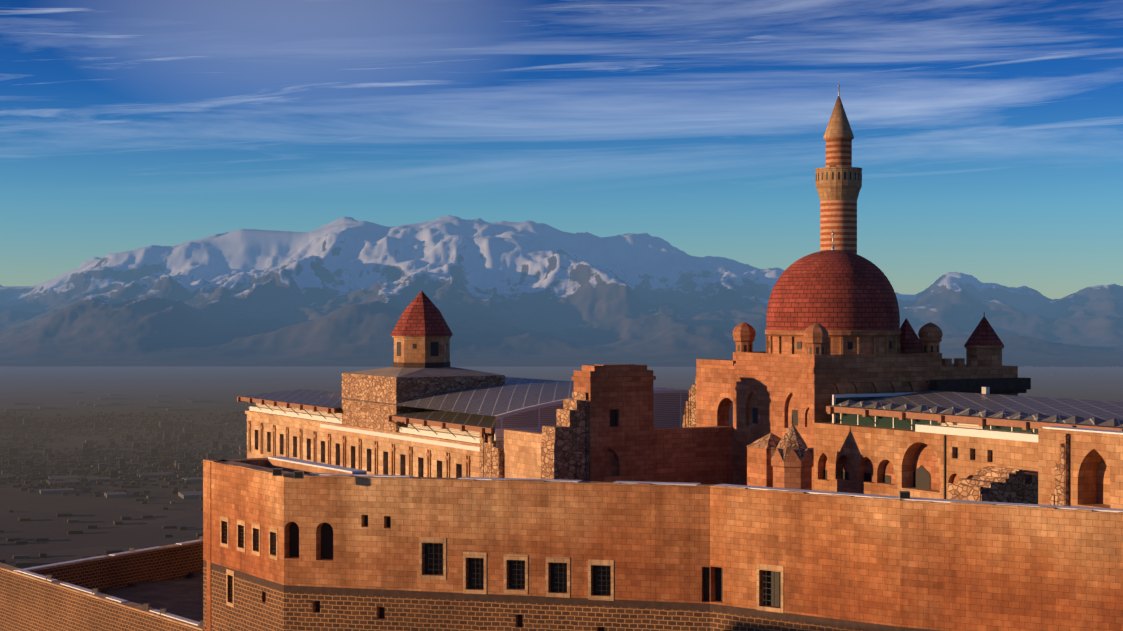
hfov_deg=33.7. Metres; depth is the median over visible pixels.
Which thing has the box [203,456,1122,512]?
coping
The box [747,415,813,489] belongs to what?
turbe tomb
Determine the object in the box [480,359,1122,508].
court walls
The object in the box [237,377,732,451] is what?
harem glass roofs
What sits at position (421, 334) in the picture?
kitchen tower
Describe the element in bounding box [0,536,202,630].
walls
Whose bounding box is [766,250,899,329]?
mosque dome
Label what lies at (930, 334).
mosque turret
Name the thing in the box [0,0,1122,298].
sky
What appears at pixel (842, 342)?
mosque drum
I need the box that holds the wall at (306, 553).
[203,458,1122,630]
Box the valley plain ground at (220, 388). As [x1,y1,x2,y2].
[0,366,1122,568]
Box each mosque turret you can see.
[733,322,755,358]
[804,323,828,362]
[918,322,942,360]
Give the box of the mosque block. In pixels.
[729,351,946,489]
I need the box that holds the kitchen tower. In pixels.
[342,291,504,431]
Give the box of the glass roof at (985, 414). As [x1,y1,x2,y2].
[826,387,1122,441]
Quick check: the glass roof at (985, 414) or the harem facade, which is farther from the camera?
the harem facade
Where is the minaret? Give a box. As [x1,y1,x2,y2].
[815,85,861,253]
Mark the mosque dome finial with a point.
(832, 247)
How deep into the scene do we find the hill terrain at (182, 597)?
141.59 m
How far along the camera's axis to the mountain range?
17243.11 m
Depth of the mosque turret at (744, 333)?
127.51 m
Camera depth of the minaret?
132.92 m
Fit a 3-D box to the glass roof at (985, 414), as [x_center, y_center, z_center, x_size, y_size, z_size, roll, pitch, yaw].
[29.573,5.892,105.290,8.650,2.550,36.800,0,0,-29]
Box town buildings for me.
[0,366,1122,565]
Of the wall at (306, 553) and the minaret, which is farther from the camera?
the minaret
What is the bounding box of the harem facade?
[245,411,479,477]
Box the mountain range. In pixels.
[0,215,1122,366]
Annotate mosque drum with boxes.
[765,329,900,354]
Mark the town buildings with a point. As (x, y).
(61, 479)
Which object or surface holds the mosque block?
on the courtyard ground
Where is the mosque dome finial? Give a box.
[831,231,833,249]
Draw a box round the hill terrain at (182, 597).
[59,571,202,630]
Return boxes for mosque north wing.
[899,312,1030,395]
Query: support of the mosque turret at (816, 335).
on the mosque block

